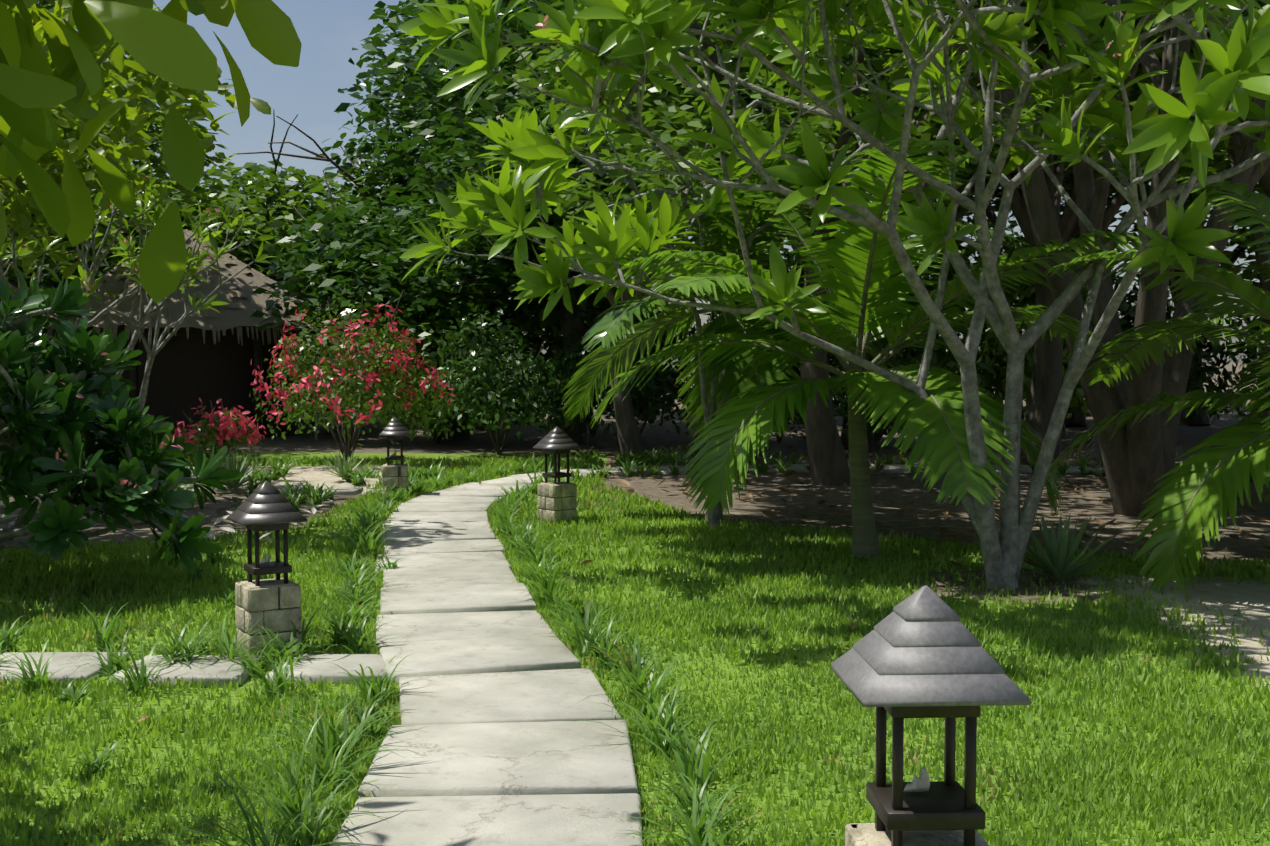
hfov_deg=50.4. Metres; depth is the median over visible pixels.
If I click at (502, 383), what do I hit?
dark round shrub
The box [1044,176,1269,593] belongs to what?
areca palm
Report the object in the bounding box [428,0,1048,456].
grove tree
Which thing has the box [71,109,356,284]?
forest tree
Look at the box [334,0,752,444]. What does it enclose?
forest tree
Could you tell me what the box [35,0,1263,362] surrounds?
sky
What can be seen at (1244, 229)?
forest tree
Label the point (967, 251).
understory shrub
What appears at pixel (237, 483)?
bed rosette
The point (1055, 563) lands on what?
agave plant
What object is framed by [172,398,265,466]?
red flower bush
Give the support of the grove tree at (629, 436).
on the ground at (1228, 597)
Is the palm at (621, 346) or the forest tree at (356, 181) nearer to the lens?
the palm at (621, 346)
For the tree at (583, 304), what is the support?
on the ground at (1228, 597)
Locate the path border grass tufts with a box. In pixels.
[0,444,1105,845]
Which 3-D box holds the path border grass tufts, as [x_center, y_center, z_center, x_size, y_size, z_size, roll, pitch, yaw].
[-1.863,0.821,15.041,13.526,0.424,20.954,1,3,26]
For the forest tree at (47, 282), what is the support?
on the ground at (1228, 597)
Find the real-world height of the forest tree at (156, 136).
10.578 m
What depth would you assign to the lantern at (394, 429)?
16.91 m
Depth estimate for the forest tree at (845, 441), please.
27.31 m
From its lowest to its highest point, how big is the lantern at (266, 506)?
1.071 m
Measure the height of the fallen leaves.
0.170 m
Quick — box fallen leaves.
[0,444,1269,720]
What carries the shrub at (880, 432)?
on the ground at (1228, 597)
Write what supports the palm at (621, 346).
on the ground at (1228, 597)
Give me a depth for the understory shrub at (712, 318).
28.02 m
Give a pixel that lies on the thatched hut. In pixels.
(203, 357)
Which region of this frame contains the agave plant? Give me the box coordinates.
[1022,512,1118,578]
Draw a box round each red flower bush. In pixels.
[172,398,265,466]
[245,287,455,460]
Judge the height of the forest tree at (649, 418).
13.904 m
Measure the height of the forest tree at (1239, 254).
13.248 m
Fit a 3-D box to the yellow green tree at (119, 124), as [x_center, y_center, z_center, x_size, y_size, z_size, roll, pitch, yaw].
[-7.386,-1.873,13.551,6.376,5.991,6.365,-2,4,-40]
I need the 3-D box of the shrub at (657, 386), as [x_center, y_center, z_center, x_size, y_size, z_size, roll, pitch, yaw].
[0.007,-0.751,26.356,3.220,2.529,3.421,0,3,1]
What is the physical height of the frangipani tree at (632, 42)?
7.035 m
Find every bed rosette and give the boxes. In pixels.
[205,451,264,488]
[323,450,367,477]
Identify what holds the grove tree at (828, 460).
on the ground at (1228, 597)
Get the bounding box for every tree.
[0,0,270,304]
[0,0,301,302]
[0,25,230,298]
[0,147,274,460]
[0,172,253,339]
[15,162,227,261]
[21,28,119,181]
[30,0,113,74]
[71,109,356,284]
[178,168,442,407]
[235,116,559,425]
[250,170,638,440]
[316,55,499,429]
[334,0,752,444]
[360,0,561,408]
[387,24,874,460]
[398,0,1269,589]
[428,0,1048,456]
[443,0,726,420]
[476,0,1210,485]
[542,44,911,527]
[691,0,1049,445]
[724,1,1269,464]
[728,53,927,423]
[881,0,1269,481]
[893,68,1249,417]
[922,153,965,365]
[927,162,1096,426]
[994,172,1260,425]
[1176,118,1265,275]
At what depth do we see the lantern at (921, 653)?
3.08 m
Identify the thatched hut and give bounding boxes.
[33,229,349,438]
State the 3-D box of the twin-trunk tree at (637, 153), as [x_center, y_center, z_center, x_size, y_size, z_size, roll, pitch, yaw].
[0.847,-1.277,13.785,3.615,4.755,3.606,2,4,40]
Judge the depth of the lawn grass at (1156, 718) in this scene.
7.03 m
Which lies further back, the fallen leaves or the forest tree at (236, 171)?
the forest tree at (236, 171)
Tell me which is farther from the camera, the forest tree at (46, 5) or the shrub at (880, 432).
the forest tree at (46, 5)
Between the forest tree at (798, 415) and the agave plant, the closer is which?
the agave plant
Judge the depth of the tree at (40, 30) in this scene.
21.30 m
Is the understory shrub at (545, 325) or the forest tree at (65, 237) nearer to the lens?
the understory shrub at (545, 325)
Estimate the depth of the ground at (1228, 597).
11.43 m
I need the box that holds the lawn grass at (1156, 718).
[0,454,1269,845]
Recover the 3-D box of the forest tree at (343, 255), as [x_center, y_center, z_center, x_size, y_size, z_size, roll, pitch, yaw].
[-3.933,-2.586,28.887,8.634,6.103,8.114,0,3,1]
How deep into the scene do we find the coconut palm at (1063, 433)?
29.69 m
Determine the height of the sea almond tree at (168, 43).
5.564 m
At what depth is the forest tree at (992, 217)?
30.80 m
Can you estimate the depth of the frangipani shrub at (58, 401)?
9.86 m
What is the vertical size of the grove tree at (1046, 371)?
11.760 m
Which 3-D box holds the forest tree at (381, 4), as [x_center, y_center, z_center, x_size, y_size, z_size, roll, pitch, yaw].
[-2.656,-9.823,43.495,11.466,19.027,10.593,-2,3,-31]
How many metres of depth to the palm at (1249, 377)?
16.25 m
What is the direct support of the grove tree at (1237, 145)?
on the ground at (1228, 597)
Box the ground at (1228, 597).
[0,363,1269,845]
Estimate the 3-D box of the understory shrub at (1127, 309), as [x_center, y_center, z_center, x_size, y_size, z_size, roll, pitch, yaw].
[11.028,-1.475,28.668,4.420,3.752,4.384,0,3,1]
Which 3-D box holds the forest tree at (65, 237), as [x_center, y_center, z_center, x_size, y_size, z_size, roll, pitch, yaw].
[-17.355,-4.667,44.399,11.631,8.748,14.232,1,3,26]
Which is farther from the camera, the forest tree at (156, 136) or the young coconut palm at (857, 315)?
the forest tree at (156, 136)
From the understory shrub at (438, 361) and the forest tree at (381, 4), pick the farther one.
the forest tree at (381, 4)
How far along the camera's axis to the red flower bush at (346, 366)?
21.63 m
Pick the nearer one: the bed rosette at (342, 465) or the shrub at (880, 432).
the bed rosette at (342, 465)
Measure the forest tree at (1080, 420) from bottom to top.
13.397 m
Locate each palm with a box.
[448,97,1028,522]
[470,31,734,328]
[589,95,1210,558]
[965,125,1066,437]
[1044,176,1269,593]
[1164,262,1269,445]
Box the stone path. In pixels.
[0,463,1178,845]
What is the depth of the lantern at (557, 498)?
14.41 m
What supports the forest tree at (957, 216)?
on the ground at (1228, 597)
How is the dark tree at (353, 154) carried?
on the ground at (1228, 597)
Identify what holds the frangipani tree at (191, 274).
on the ground at (1228, 597)
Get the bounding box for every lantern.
[227,481,307,656]
[379,416,409,494]
[533,427,580,523]
[831,586,1030,845]
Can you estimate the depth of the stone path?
6.82 m
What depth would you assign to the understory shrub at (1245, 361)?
26.98 m
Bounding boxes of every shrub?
[0,272,243,574]
[337,303,531,443]
[428,307,583,454]
[478,264,695,436]
[553,333,700,440]
[684,250,844,442]
[779,328,955,451]
[796,216,1087,420]
[951,246,1130,425]
[1068,267,1262,426]
[1211,274,1262,420]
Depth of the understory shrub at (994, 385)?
26.63 m

